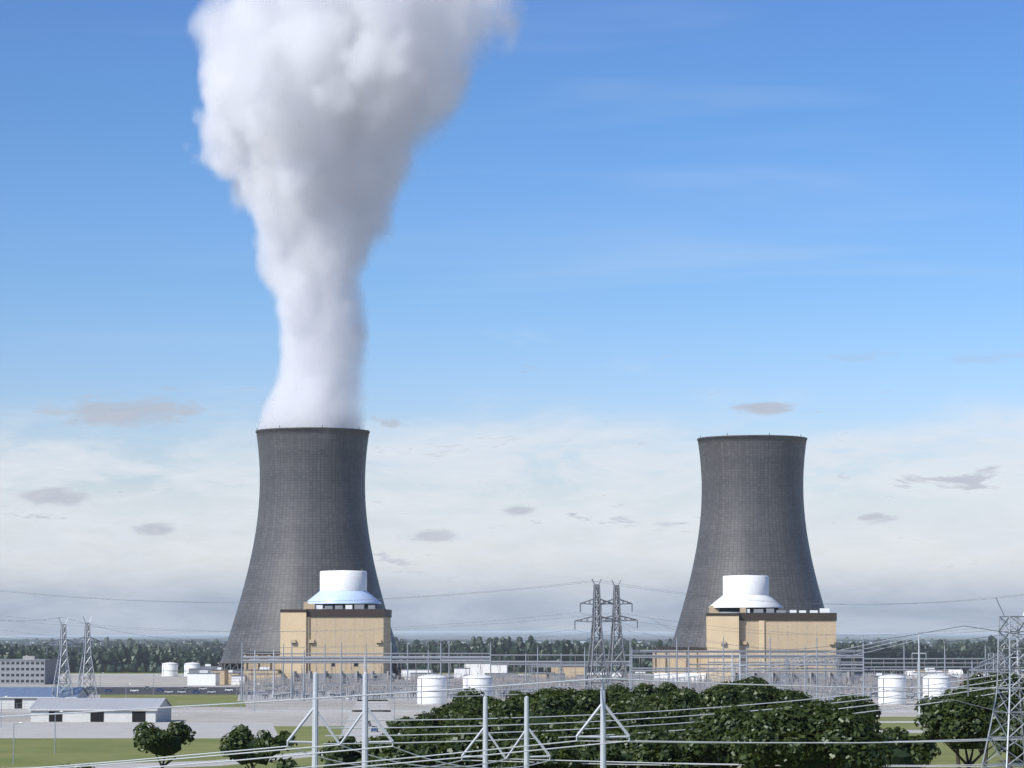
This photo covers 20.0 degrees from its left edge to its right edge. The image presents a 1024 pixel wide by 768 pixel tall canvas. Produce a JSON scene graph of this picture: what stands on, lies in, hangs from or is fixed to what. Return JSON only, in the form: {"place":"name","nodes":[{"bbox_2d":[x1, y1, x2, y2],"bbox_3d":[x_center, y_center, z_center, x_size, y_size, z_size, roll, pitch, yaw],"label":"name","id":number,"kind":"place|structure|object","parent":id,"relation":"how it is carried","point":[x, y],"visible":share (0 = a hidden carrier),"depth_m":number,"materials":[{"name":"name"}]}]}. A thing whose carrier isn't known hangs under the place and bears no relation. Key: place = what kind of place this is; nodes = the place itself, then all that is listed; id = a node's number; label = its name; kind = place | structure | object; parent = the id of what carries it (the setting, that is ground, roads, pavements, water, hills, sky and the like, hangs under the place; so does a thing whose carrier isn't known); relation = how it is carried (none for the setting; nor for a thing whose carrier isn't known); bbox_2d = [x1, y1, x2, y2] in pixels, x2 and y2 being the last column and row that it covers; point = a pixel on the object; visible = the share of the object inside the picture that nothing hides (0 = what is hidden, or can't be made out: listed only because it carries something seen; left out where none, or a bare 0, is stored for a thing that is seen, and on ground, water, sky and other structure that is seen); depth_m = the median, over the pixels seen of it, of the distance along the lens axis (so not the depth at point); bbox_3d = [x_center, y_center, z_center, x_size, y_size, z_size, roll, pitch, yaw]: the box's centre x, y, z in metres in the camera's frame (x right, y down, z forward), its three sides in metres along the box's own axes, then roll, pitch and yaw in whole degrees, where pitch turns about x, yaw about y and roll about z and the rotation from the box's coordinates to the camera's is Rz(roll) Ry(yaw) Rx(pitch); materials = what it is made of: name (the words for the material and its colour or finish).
{"place":"outdoors","nodes":[
{"label":"outdoors","id":0,"kind":"place"},
{"bbox_2d":[0,656,58,684],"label":"office block","id":1,"kind":"structure","parent":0,"point":[25,670],"depth_m":1889.84,"materials":[{"name":"grey concrete"}]},
{"bbox_2d":[28,698,171,721],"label":"warehouse shed","id":2,"kind":"structure","parent":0,"point":[47,705],"depth_m":1045.62,"materials":[{"name":"grey metal"}]},
{"bbox_2d":[161,662,177,676],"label":"tank","id":3,"kind":"object","parent":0,"point":[171,666],"visible":0.98,"depth_m":2283.81,"materials":[{"name":"white metal"}]},
{"bbox_2d":[184,661,199,676],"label":"tank","id":4,"kind":"object","parent":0,"point":[192,664],"visible":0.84,"depth_m":2284.44,"materials":[{"name":"white metal"}]},
{"bbox_2d":[416,673,446,704],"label":"tank","id":5,"kind":"object","parent":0,"point":[433,682],"visible":0.87,"depth_m":1312.21,"materials":[{"name":"white metal"}]},
{"bbox_2d":[463,673,492,696],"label":"tank","id":6,"kind":"object","parent":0,"point":[485,680],"visible":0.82,"depth_m":1312.83,"materials":[{"name":"white metal"}]},
{"bbox_2d":[0,641,1021,733],"bbox_3d":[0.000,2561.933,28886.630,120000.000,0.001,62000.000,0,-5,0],"label":"ground","id":7,"kind":"structure","parent":0,"point":[180,680],"depth_m":1244.53,"materials":[{"name":"grey concrete"}]},
{"bbox_2d":[0,687,89,708],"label":"solar roof shed","id":8,"kind":"structure","parent":7,"relation":"on","point":[21,696],"depth_m":1244.99,"materials":[{"name":"white"}]},
{"bbox_2d":[47,617,78,697],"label":"pylon","id":9,"kind":"object","parent":7,"relation":"on","point":[62,628],"visible":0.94,"depth_m":1244.21,"materials":[{"name":"silver metal"}]},
{"bbox_2d":[72,617,101,697],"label":"pylon","id":10,"kind":"object","parent":7,"relation":"on","point":[85,650],"visible":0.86,"depth_m":1324.12,"materials":[{"name":"silver metal"}]},
{"bbox_2d":[219,425,404,679],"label":"cooling tower","id":11,"kind":"structure","parent":7,"relation":"on","point":[312,523],"depth_m":2114.14,"materials":[{"name":"concrete"}]},
{"bbox_2d":[244,568,394,684],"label":"reactor unit","id":12,"kind":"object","parent":7,"relation":"on","point":[336,616],"visible":0.89,"depth_m":1892.74,"materials":[{"name":"brown concrete"}]},
{"bbox_2d":[227,636,495,700],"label":"switchyard","id":13,"kind":"object","parent":7,"relation":"on","point":[288,689],"visible":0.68,"depth_m":1503.95,"materials":[{"name":"silver metal"}]},
{"bbox_2d":[0,635,1023,672],"bbox_3d":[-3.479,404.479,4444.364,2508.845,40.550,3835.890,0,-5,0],"label":"pine forest belt","id":14,"kind":"object","parent":7,"relation":"on","point":[155,655],"visible":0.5,"depth_m":2554.30,"materials":[{"name":"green plant"}]},
{"bbox_2d":[63,670,1023,767],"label":"trees","id":15,"kind":"object","parent":7,"relation":"on","point":[814,720],"visible":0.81,"depth_m":507.62,"materials":[{"name":"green plant"}]},
{"bbox_2d":[527,665,565,692],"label":"lattice gantry","id":16,"kind":"object","parent":7,"relation":"on","point":[532,667],"visible":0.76,"depth_m":1593.84,"materials":[{"name":"silver metal"}]},
{"bbox_2d":[491,647,635,698],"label":"switchyard","id":17,"kind":"object","parent":7,"relation":"on","point":[516,680],"visible":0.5,"depth_m":1550.09,"materials":[{"name":"silver metal"}]},
{"bbox_2d":[187,663,991,686],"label":"plant ancillary buildings","id":18,"kind":"structure","parent":7,"relation":"on","point":[215,675],"depth_m":1995.53,"materials":[{"name":"concrete"}]},
{"bbox_2d":[574,579,618,690],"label":"pylon","id":19,"kind":"object","parent":7,"relation":"on","point":[597,597],"visible":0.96,"depth_m":1414.39,"materials":[{"name":"silver metal"}]},
{"bbox_2d":[0,581,1023,767],"bbox_3d":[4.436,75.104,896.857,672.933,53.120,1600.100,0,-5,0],"label":"conductors","id":20,"kind":"object","parent":19,"relation":"attached to","point":[369,766],"visible":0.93,"depth_m":463.34,"materials":[{"name":"silver metal"}]},
{"bbox_2d":[625,632,865,701],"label":"switchyard","id":21,"kind":"object","parent":7,"relation":"on","point":[697,687],"visible":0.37,"depth_m":1439.12,"materials":[{"name":"silver metal"}]},
{"bbox_2d":[653,574,853,683],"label":"reactor unit","id":22,"kind":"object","parent":7,"relation":"on","point":[741,613],"visible":0.79,"depth_m":1942.49,"materials":[{"name":"brown concrete"}]},
{"bbox_2d":[671,433,845,678],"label":"cooling tower","id":23,"kind":"structure","parent":7,"relation":"on","point":[752,520],"depth_m":2194.51,"materials":[{"name":"concrete"}]},
{"bbox_2d":[781,659,843,699],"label":"lattice gantry","id":24,"kind":"object","parent":7,"relation":"on","point":[836,661],"visible":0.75,"depth_m":1260.95,"materials":[{"name":"silver metal"}]},
{"bbox_2d":[849,646,1023,700],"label":"switchyard","id":25,"kind":"object","parent":7,"relation":"on","point":[909,682],"visible":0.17,"depth_m":1586.39,"materials":[{"name":"silver metal"}]},
{"bbox_2d":[967,598,1023,767],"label":"pylon","id":26,"kind":"object","parent":7,"relation":"on","point":[1009,689],"visible":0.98,"depth_m":467.43,"materials":[{"name":"silver metal"}]},
{"bbox_2d":[979,646,1013,685],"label":"pylon","id":27,"kind":"object","parent":7,"relation":"on","point":[993,663],"visible":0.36,"depth_m":1143.62,"materials":[{"name":"silver metal"}]},
{"bbox_2d":[0,666,1023,767],"bbox_3d":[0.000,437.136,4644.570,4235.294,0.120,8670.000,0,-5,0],"label":"grass","id":28,"kind":"structure","parent":0,"point":[84,742],"depth_m":907.95,"materials":[{"name":"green plant"}]},
{"bbox_2d":[88,686,377,731],"bbox_3d":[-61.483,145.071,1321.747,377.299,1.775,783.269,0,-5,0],"label":"parked vehicles","id":29,"kind":"object","parent":28,"relation":"on","point":[213,691],"visible":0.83,"depth_m":1611.08,"materials":[{"name":"white"}]},
{"bbox_2d":[287,672,393,767],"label":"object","id":30,"kind":"object","parent":28,"relation":"on","point":[315,713],"visible":1,"depth_m":377.33,"materials":[{"name":"metal"}]},
{"bbox_2d":[0,673,945,763],"bbox_3d":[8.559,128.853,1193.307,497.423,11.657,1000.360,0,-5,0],"label":"light poles","id":31,"kind":"object","parent":28,"relation":"on","point":[302,706],"visible":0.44,"depth_m":1224.78,"materials":[{"name":"silver metal"}]},
{"bbox_2d":[461,696,550,767],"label":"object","id":32,"kind":"object","parent":28,"relation":"on","point":[486,733],"visible":0.93,"depth_m":446.71,"materials":[{"name":"metal"}]},
{"bbox_2d":[576,679,629,767],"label":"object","id":33,"kind":"object","parent":28,"relation":"on","point":[602,707],"visible":1,"depth_m":397.20,"materials":[{"name":"metal"}]},
{"bbox_2d":[595,580,637,689],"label":"pylon","id":34,"kind":"object","parent":28,"relation":"on","point":[613,625],"visible":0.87,"depth_m":1494.28,"materials":[{"name":"silver metal"}]},
{"bbox_2d":[250,635,1017,725],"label":"tall yard poles","id":35,"kind":"object","parent":28,"relation":"on","point":[919,681],"visible":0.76,"depth_m":1144.01,"materials":[{"name":"metal"}]},
{"bbox_2d":[0,631,1023,642],"bbox_3d":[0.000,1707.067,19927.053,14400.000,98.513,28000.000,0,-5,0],"label":"forest canopy","id":36,"kind":"object","parent":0,"point":[441,636],"visible":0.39,"depth_m":11118.67,"materials":[{"name":"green plant"}]},
{"bbox_2d":[0,0,1023,635],"label":"sky","id":37,"kind":"structure","parent":0,"point":[539,252],"materials":[{"name":"blue"}]},
{"bbox_2d":[878,673,906,704],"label":"tank","id":38,"kind":"object","parent":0,"point":[891,680],"visible":0.91,"depth_m":1312.70,"materials":[{"name":"white metal"}]},
{"bbox_2d":[905,669,962,675],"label":"fabric hall","id":39,"kind":"structure","parent":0,"point":[956,671],"depth_m":2241.56,"materials":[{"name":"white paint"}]},
{"bbox_2d":[922,673,950,700],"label":"tank","id":40,"kind":"object","parent":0,"point":[931,679],"visible":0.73,"depth_m":1312.94,"materials":[{"name":"white metal"}]}
]}

